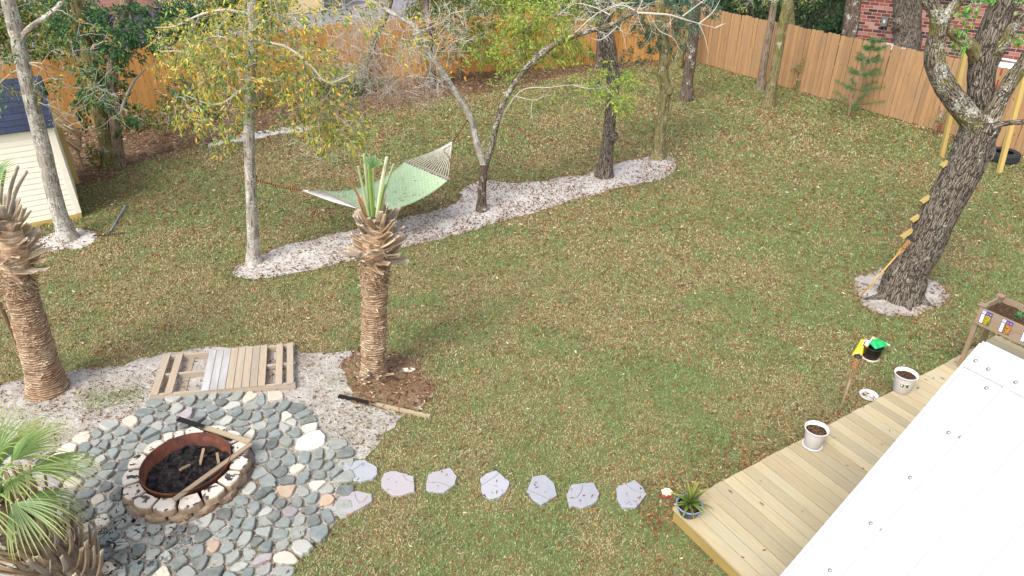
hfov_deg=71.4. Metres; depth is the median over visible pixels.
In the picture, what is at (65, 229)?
oak tree
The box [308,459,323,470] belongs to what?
patio stone
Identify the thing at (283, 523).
patio stone
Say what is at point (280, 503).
patio stone
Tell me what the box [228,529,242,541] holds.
patio stone
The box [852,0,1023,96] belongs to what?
brick house
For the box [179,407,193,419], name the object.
patio stone
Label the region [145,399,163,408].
patio stone
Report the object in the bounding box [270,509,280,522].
patio stone
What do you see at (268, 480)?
patio stone
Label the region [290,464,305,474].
patio stone
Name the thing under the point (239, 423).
patio stone
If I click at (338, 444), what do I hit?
patio stone
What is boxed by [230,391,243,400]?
patio stone
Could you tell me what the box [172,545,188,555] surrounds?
patio stone
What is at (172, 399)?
patio stone
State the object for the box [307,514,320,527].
patio stone
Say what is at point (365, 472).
stepping stone
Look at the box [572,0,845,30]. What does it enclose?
woodland
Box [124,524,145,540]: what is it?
patio stone
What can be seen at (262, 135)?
sand bed
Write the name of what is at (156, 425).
patio stone
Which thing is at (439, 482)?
stepping stone
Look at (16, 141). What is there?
garden shed
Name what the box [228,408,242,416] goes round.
patio stone
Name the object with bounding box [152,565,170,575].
patio stone
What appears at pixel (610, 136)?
oak tree
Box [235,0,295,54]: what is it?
evergreen tree
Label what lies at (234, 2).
evergreen tree
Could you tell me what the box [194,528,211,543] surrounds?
patio stone
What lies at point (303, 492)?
patio stone
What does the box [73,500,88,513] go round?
patio stone
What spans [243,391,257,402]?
patio stone
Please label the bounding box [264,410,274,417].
patio stone
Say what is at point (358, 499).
stepping stone
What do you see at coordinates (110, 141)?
laurel oak
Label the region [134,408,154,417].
patio stone
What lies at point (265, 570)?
patio stone
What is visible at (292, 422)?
patio stone
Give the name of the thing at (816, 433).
flower pot
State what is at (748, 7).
woodland tree
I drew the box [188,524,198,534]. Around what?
patio stone
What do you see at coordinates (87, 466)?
patio stone
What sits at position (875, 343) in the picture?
potting mix bag
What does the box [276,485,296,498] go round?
patio stone
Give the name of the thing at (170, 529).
patio stone
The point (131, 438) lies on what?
patio stone
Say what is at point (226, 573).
patio stone
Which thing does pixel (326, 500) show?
patio stone
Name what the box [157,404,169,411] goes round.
patio stone
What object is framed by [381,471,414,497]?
stepping stone
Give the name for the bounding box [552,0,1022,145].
woodland floor
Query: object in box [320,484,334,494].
patio stone
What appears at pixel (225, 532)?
patio stone
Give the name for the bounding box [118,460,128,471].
patio stone
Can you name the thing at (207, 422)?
patio stone
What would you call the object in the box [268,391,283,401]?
patio stone
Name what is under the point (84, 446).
patio stone
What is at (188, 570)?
patio stone
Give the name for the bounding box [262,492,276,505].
patio stone
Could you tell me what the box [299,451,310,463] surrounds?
patio stone
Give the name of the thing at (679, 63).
oak tree
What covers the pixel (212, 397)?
patio stone
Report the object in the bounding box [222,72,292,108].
shrub
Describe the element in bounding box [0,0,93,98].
evergreen tree
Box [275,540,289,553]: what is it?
patio stone
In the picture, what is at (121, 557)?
patio stone
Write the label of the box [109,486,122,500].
patio stone
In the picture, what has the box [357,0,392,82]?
oak tree
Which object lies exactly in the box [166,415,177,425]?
patio stone
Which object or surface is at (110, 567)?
patio stone
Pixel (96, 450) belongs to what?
patio stone
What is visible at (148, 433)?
patio stone
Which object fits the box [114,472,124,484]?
patio stone
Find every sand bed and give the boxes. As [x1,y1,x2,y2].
[36,228,97,251]
[207,126,308,146]
[232,156,675,279]
[853,269,948,315]
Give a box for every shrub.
[85,141,116,170]
[91,98,186,134]
[149,74,240,120]
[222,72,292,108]
[297,61,383,99]
[418,7,498,79]
[475,0,569,77]
[552,38,595,63]
[791,55,806,89]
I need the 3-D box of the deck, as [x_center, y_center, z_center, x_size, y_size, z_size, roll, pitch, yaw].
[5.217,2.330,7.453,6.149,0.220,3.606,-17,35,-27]
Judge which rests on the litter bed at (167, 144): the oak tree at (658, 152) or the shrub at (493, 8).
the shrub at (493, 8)
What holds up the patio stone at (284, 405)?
on the sand patch
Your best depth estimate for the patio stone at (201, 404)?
9.03 m
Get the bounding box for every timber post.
[939,51,966,156]
[996,77,1023,172]
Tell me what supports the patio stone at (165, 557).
on the sand patch
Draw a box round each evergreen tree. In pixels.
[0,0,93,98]
[23,0,114,56]
[137,0,226,54]
[184,0,247,57]
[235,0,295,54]
[401,0,476,53]
[473,0,560,31]
[556,0,680,42]
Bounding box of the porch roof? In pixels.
[780,341,1023,575]
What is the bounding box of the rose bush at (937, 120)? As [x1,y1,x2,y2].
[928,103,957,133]
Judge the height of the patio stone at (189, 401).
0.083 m
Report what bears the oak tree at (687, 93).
on the ground at (478, 468)
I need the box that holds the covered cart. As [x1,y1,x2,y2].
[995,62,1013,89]
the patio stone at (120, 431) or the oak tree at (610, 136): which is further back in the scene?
the oak tree at (610, 136)
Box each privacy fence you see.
[0,6,687,130]
[696,7,1023,154]
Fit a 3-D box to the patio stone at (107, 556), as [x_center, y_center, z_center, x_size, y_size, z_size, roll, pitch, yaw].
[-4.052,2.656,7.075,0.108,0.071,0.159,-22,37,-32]
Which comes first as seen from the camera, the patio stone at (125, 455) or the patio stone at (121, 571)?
the patio stone at (121, 571)
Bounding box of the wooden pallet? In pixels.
[150,342,295,399]
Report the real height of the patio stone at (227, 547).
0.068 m
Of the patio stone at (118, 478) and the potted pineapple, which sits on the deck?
the potted pineapple
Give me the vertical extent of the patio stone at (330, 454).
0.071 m
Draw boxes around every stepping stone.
[331,491,371,514]
[343,460,377,482]
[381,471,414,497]
[426,468,456,493]
[480,471,509,500]
[527,475,556,505]
[567,483,598,509]
[616,480,646,509]
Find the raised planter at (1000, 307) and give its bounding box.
[956,293,1023,367]
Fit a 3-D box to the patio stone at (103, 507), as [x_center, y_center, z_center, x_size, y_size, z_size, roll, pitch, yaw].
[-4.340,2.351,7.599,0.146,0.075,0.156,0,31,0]
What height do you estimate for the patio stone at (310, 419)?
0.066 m
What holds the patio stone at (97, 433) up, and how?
on the sand patch
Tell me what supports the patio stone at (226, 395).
on the sand patch
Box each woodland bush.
[737,0,800,35]
[813,6,844,56]
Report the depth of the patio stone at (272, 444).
8.40 m
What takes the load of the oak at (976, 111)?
on the sand bed at (868, 279)
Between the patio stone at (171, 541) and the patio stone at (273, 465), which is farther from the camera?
the patio stone at (273, 465)
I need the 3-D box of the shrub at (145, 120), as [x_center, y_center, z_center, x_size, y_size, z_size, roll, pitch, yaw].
[-9.718,-4.404,18.502,2.521,1.032,1.960,0,31,0]
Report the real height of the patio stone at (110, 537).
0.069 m
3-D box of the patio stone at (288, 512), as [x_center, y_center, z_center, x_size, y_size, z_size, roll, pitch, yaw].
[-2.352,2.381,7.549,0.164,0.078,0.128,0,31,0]
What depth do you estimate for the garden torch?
8.61 m
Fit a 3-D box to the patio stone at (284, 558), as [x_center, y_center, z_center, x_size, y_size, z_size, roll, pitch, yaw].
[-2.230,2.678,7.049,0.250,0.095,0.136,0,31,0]
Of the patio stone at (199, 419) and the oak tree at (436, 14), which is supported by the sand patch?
the patio stone at (199, 419)
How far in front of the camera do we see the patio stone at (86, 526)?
7.35 m
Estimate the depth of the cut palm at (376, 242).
8.59 m
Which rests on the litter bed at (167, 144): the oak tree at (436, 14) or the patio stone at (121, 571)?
the oak tree at (436, 14)
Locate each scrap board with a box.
[172,443,252,501]
[176,417,251,443]
[192,420,231,440]
[338,394,430,418]
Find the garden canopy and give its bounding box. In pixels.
[64,0,166,54]
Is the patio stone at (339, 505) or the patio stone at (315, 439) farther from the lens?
the patio stone at (315, 439)
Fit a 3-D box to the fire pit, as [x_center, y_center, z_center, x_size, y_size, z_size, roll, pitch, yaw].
[-3.611,2.027,7.940,1.337,0.254,1.327,0,31,0]
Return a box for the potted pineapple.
[669,478,713,519]
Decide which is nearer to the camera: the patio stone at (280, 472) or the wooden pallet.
the patio stone at (280, 472)
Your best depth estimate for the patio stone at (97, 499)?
7.68 m
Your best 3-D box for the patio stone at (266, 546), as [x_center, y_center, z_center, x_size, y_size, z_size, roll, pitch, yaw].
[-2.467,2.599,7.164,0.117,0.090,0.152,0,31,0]
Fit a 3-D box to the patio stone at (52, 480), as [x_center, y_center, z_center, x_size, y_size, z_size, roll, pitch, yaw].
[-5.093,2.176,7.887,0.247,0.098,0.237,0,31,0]
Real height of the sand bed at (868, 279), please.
0.001 m
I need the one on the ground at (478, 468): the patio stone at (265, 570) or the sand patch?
the sand patch
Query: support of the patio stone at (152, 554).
on the sand patch
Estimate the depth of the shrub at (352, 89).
21.23 m
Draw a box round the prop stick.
[0,300,20,360]
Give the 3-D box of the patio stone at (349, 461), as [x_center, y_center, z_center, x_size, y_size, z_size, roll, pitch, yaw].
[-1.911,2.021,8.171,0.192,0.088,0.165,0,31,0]
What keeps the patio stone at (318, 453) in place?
on the sand patch
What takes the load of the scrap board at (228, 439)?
on the fire pit
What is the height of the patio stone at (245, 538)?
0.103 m
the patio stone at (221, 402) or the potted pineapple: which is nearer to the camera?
the potted pineapple
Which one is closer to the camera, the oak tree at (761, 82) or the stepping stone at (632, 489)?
the stepping stone at (632, 489)
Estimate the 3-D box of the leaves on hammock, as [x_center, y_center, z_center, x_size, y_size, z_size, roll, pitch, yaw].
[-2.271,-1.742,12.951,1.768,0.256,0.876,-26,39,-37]
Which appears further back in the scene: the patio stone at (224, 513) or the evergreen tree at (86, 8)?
the evergreen tree at (86, 8)
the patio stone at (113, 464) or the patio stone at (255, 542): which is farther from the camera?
the patio stone at (113, 464)
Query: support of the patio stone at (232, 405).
on the sand patch
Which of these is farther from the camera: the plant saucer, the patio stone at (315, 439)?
the plant saucer
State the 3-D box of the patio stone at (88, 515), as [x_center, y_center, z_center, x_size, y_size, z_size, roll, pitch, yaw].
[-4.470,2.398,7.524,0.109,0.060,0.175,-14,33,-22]
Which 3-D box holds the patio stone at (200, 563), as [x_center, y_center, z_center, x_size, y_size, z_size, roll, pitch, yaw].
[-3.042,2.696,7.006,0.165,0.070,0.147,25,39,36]
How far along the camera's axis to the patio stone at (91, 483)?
7.88 m
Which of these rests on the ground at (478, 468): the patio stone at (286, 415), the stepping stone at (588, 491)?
the stepping stone at (588, 491)
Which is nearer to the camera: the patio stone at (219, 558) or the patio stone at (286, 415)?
the patio stone at (219, 558)
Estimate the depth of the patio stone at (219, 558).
7.00 m
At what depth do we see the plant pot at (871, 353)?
9.85 m
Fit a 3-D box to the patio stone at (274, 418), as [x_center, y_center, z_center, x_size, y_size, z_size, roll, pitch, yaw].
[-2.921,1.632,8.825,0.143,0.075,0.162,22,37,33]
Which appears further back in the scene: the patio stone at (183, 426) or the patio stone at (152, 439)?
the patio stone at (183, 426)
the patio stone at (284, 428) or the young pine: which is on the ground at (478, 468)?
the young pine
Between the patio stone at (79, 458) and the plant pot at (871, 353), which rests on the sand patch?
the patio stone at (79, 458)
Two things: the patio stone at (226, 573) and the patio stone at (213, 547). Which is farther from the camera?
the patio stone at (213, 547)
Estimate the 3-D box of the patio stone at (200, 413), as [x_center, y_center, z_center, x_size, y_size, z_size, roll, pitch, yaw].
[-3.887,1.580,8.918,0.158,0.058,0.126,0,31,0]
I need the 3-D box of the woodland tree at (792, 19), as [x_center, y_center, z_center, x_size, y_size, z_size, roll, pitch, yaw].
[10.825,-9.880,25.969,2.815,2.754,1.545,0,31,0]
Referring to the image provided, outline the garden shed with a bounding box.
[0,75,81,227]
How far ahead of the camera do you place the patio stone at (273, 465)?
8.12 m
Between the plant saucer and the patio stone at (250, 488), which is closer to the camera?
the patio stone at (250, 488)
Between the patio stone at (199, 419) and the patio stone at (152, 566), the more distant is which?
the patio stone at (199, 419)
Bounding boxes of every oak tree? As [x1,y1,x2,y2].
[0,0,133,242]
[141,0,438,265]
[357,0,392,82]
[409,0,507,88]
[539,0,643,179]
[575,0,632,70]
[595,0,704,160]
[665,0,722,102]
[667,0,701,69]
[731,0,806,107]
[755,0,777,90]
[841,0,861,97]
[892,0,921,103]
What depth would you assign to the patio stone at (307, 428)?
8.65 m
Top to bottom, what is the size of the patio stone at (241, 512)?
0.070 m
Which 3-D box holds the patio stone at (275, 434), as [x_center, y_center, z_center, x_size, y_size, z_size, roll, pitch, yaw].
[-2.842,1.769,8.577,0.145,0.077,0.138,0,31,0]
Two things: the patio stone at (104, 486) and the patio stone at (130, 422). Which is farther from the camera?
the patio stone at (130, 422)
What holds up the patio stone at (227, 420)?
on the sand patch
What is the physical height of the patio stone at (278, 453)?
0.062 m
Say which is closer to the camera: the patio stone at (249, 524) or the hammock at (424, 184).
the patio stone at (249, 524)
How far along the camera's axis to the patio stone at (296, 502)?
7.64 m
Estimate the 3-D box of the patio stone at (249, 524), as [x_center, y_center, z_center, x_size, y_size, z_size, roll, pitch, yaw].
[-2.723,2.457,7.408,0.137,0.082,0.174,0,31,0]
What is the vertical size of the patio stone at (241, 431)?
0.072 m
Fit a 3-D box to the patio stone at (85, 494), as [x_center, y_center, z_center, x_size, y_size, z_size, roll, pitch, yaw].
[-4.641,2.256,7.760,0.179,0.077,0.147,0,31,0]
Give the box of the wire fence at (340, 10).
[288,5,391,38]
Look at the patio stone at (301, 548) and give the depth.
7.11 m
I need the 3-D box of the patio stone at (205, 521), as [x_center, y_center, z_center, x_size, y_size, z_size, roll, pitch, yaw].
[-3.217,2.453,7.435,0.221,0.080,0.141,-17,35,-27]
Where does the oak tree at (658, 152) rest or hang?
on the sand bed at (630, 166)
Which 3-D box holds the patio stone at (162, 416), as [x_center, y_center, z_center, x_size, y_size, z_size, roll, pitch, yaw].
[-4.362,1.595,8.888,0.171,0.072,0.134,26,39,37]
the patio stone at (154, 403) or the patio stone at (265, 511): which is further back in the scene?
the patio stone at (154, 403)
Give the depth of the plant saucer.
9.23 m
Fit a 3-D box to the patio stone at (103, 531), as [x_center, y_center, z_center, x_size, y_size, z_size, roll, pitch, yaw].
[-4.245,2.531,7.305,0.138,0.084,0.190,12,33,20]
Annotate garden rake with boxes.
[93,205,125,237]
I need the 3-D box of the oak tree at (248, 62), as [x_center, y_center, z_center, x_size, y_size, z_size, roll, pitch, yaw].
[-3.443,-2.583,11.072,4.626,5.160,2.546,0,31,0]
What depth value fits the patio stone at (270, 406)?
9.00 m
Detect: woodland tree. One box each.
[742,1,755,16]
[761,0,769,19]
[788,0,820,24]
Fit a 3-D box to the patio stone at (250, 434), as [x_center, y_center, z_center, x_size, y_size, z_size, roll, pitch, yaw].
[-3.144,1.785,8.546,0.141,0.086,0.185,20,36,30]
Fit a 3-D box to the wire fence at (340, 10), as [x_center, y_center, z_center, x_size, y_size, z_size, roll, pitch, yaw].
[-6.875,-10.729,28.833,4.404,1.022,0.049,-19,35,-29]
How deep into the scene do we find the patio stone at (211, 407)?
8.96 m
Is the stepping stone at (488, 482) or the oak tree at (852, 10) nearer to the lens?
the stepping stone at (488, 482)
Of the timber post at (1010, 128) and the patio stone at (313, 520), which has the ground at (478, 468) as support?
the timber post at (1010, 128)
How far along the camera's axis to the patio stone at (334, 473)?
8.01 m
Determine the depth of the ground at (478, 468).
11.03 m
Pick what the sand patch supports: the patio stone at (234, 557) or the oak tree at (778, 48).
the patio stone at (234, 557)
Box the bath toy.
[661,488,672,497]
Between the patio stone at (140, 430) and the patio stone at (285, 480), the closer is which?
the patio stone at (285, 480)
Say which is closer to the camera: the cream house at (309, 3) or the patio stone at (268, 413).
the patio stone at (268, 413)
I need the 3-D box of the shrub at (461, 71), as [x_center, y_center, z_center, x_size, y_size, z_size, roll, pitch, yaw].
[-1.630,-7.745,22.546,2.529,2.271,2.008,0,31,0]
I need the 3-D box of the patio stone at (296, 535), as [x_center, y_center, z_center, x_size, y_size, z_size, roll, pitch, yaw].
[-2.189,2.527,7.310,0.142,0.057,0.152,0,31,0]
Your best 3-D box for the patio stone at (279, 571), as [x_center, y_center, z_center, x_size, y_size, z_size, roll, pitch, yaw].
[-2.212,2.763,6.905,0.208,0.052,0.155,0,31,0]
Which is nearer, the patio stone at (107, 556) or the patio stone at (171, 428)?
the patio stone at (107, 556)
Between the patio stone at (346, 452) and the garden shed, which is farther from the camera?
the garden shed
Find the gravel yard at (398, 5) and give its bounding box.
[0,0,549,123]
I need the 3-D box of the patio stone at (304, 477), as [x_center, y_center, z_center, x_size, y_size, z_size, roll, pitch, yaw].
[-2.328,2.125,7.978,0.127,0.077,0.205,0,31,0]
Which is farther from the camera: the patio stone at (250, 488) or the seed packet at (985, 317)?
the seed packet at (985, 317)
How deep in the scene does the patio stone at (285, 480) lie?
7.91 m
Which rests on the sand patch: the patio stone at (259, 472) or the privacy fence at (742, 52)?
the patio stone at (259, 472)
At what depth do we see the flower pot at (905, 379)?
8.88 m
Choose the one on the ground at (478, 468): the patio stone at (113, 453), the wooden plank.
the wooden plank
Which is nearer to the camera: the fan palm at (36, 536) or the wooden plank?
the fan palm at (36, 536)
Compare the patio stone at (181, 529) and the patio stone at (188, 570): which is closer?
the patio stone at (188, 570)
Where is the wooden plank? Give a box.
[854,237,913,302]
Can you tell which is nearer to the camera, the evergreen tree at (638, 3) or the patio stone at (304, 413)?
the patio stone at (304, 413)
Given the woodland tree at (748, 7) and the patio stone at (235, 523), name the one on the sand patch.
the patio stone at (235, 523)
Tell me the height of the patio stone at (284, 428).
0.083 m
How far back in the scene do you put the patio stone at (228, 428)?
8.64 m
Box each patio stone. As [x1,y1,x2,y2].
[40,476,65,489]
[55,443,77,456]
[56,489,75,498]
[57,468,74,476]
[57,501,72,516]
[63,476,82,488]
[73,431,90,444]
[73,453,85,462]
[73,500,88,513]
[74,522,93,534]
[75,489,95,500]
[77,459,91,468]
[77,468,98,478]
[78,442,91,451]
[83,507,94,521]
[84,478,99,487]
[89,447,104,457]
[90,439,100,446]
[91,494,105,505]
[92,528,108,541]
[93,428,102,439]
[94,513,110,526]
[95,455,106,466]
[98,419,119,432]
[98,440,108,450]
[98,469,114,480]
[98,501,113,514]
[99,481,112,492]
[99,531,119,547]
[100,548,110,561]
[101,461,117,469]
[101,562,116,575]
[102,433,112,440]
[107,448,119,459]
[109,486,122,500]
[110,501,126,518]
[111,438,122,447]
[111,538,129,552]
[111,566,127,575]
[112,513,135,529]
[113,550,129,565]
[114,426,128,436]
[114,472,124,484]
[117,450,133,461]
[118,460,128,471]
[121,442,139,450]
[122,415,138,428]
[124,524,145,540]
[125,434,138,442]
[130,560,144,575]
[131,543,145,559]
[132,425,147,434]
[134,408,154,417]
[135,443,147,453]
[141,415,154,425]
[141,428,159,440]
[144,547,160,560]
[144,560,158,575]
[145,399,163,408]
[145,434,160,444]
[147,523,161,536]
[147,535,165,546]
[151,421,162,430]
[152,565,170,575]
[156,412,169,420]
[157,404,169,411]
[159,551,171,564]
[162,425,176,433]
[163,535,177,549]
[165,391,181,403]
[165,523,177,534]
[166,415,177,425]
[170,402,183,414]
[171,554,188,571]
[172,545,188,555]
[175,523,187,535]
[175,565,196,575]
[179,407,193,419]
[179,423,189,428]
[181,535,191,544]
[182,395,195,406]
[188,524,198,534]
[189,544,203,558]
[191,513,213,527]
[191,555,208,571]
[192,416,205,422]
[194,400,210,408]
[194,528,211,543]
[195,410,206,416]
[198,387,209,400]
[199,567,224,575]
[202,419,212,425]
[206,403,218,413]
[207,539,220,554]
[208,392,217,401]
[209,410,224,420]
[210,553,223,567]
[211,520,225,532]
[215,398,227,406]
[215,527,231,538]
[216,507,231,520]
[218,416,234,425]
[220,387,231,397]
[221,542,234,554]
[223,401,241,410]
[223,571,235,575]
[225,425,232,430]
[227,495,248,507]
[227,549,240,565]
[227,562,248,572]
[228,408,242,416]
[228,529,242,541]
[229,518,242,528]
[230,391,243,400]
[233,420,249,427]
[234,507,246,517]
[236,427,249,435]
[238,412,251,420]
[238,531,252,548]
[242,429,255,440]
[242,482,256,495]
[242,516,255,531]
[242,567,253,575]
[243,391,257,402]
[243,402,259,411]
[243,548,256,561]
[249,501,260,515]
[250,439,266,451]
[250,537,264,547]
[251,553,272,565]
[252,410,261,423]
[252,465,267,480]
[253,421,266,430]
[253,488,273,500]
[254,450,268,464]
[255,393,264,405]
[255,526,271,538]
[257,563,272,575]
[258,429,267,438]
[258,507,272,516]
[259,473,276,488]
[259,517,272,527]
[260,539,272,553]
[262,402,277,409]
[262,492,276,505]
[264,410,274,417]
[266,439,277,450]
[266,459,280,471]
[267,413,279,423]
[267,423,278,431]
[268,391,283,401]
[269,429,281,438]
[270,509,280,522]
[271,448,286,458]
[271,466,287,478]
[272,529,288,539]
[273,551,297,564]
[273,565,294,575]
[274,498,286,509]
[274,518,290,528]
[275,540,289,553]
[276,400,291,413]
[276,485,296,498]
[279,423,290,433]
[279,475,295,485]
[280,437,292,447]
[282,411,292,422]
[282,453,295,466]
[283,507,297,517]
[285,418,296,426]
[288,403,305,414]
[289,427,300,437]
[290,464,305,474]
[290,497,302,507]
[291,527,306,540]
[292,539,313,557]
[294,408,312,419]
[294,515,305,525]
[295,430,325,449]
[297,486,309,497]
[298,470,310,484]
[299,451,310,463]
[300,415,316,424]
[300,505,317,515]
[301,422,317,433]
[305,491,318,504]
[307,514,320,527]
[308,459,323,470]
[309,480,326,490]
[309,525,328,544]
[312,448,323,459]
[313,470,325,479]
[319,494,334,506]
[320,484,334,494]
[320,509,334,524]
[324,461,333,470]
[325,450,335,460]
[329,438,347,449]
[329,468,341,480]
[335,469,354,483]
[335,500,352,519]
[336,484,354,496]
[337,446,354,458]
[337,457,353,467]
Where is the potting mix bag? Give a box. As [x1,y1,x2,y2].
[852,337,888,355]
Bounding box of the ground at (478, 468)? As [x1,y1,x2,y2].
[0,60,1023,575]
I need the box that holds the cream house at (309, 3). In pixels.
[39,0,322,31]
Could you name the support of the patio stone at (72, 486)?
on the sand patch
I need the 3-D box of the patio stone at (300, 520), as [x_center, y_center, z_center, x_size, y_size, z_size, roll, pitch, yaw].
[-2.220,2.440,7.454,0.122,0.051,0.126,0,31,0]
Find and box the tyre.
[991,147,1020,163]
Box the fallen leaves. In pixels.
[0,53,1023,575]
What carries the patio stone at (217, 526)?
on the sand patch
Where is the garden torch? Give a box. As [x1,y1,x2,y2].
[837,353,861,417]
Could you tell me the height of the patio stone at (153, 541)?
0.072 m
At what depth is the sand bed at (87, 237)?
13.05 m
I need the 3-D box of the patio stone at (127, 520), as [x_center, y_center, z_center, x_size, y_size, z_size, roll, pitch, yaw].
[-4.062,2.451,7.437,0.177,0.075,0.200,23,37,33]
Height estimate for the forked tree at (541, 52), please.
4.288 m
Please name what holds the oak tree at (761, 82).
on the ground at (478, 468)
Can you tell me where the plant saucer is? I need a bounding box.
[859,389,878,400]
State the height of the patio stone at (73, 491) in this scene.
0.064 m
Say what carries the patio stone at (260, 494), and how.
on the sand patch
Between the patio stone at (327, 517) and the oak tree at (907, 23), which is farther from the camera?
the oak tree at (907, 23)
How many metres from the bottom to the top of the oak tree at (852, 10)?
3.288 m
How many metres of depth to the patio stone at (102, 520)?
7.43 m
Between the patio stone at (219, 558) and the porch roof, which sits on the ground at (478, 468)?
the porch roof
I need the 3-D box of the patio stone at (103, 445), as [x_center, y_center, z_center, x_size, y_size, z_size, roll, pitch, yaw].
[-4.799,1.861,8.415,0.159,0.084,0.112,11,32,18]
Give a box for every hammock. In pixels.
[244,120,468,225]
[337,178,415,204]
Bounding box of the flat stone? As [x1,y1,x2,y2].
[403,368,414,371]
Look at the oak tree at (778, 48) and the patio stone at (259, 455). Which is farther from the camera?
the oak tree at (778, 48)
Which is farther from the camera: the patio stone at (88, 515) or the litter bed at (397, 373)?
the litter bed at (397, 373)
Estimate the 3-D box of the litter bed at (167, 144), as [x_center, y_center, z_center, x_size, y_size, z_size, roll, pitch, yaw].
[-4.055,-5.451,20.871,22.623,0.001,4.974,-21,36,-31]
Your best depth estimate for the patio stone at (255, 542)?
7.18 m
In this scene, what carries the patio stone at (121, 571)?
on the sand patch
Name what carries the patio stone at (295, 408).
on the sand patch
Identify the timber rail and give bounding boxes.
[53,112,84,184]
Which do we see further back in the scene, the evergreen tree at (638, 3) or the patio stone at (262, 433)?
the evergreen tree at (638, 3)
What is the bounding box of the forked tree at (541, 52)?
[312,0,723,212]
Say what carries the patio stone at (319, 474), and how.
on the sand patch
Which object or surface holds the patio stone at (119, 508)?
on the sand patch
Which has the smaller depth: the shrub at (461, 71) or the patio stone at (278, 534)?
the patio stone at (278, 534)
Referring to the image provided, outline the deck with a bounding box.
[673,335,1023,575]
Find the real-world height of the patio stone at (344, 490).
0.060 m
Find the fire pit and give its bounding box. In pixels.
[122,425,251,523]
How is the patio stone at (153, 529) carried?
on the sand patch
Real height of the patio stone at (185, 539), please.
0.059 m
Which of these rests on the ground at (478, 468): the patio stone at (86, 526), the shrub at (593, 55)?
the shrub at (593, 55)
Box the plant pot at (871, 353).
[862,341,883,362]
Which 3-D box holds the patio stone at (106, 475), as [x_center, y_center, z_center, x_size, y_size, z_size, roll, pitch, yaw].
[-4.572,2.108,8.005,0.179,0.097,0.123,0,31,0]
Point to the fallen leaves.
(548, 209)
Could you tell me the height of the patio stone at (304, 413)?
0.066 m
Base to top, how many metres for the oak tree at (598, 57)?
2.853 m
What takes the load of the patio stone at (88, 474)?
on the sand patch
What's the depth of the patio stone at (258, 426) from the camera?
8.70 m
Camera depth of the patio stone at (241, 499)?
7.65 m
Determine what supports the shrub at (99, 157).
on the litter bed at (167, 144)
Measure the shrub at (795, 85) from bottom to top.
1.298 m
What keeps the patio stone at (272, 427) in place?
on the sand patch
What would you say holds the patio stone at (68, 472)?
on the sand patch
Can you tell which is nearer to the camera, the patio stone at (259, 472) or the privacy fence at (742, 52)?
the patio stone at (259, 472)
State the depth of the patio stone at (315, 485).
7.87 m
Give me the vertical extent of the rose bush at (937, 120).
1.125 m
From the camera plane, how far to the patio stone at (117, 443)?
8.43 m
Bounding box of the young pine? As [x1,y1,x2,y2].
[829,37,889,115]
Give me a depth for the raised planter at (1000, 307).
8.98 m
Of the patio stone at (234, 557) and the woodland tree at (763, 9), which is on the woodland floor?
the woodland tree at (763, 9)
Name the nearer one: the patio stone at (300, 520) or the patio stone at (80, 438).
the patio stone at (300, 520)
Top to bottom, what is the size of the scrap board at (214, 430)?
0.055 m
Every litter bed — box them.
[63,60,684,188]
[340,353,433,413]
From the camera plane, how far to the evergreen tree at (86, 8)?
21.23 m
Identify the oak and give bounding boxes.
[37,0,180,169]
[863,0,1023,310]
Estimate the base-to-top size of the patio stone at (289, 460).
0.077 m
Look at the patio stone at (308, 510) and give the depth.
7.56 m
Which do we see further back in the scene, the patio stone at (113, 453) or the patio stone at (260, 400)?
the patio stone at (260, 400)
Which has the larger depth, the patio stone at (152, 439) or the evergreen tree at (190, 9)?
the evergreen tree at (190, 9)
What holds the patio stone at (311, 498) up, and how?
on the sand patch
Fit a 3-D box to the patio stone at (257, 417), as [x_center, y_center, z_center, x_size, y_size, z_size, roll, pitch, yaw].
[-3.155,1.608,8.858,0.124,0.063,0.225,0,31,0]
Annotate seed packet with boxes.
[978,310,992,325]
[998,319,1013,335]
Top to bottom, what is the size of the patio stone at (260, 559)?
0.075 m
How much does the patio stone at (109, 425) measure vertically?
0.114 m
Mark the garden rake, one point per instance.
(111, 229)
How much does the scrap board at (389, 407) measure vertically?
0.035 m
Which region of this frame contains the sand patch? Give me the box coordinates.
[0,346,431,575]
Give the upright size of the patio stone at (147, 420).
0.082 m
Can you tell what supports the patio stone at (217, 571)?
on the sand patch
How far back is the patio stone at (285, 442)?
8.43 m
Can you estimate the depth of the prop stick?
8.89 m
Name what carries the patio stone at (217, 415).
on the sand patch
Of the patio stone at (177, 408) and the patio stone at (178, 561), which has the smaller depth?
the patio stone at (178, 561)
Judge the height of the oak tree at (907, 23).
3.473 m
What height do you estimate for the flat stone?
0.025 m
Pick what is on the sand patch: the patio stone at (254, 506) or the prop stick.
the patio stone at (254, 506)
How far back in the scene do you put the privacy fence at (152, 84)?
21.65 m
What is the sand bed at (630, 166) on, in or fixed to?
on the ground at (478, 468)
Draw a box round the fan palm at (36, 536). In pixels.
[0,396,109,575]
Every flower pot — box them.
[802,420,829,451]
[893,367,918,394]
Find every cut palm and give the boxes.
[0,156,70,401]
[339,153,408,385]
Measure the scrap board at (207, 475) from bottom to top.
0.027 m
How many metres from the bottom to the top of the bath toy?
0.058 m
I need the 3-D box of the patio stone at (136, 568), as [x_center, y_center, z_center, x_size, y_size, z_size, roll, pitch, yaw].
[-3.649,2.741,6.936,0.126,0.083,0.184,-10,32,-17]

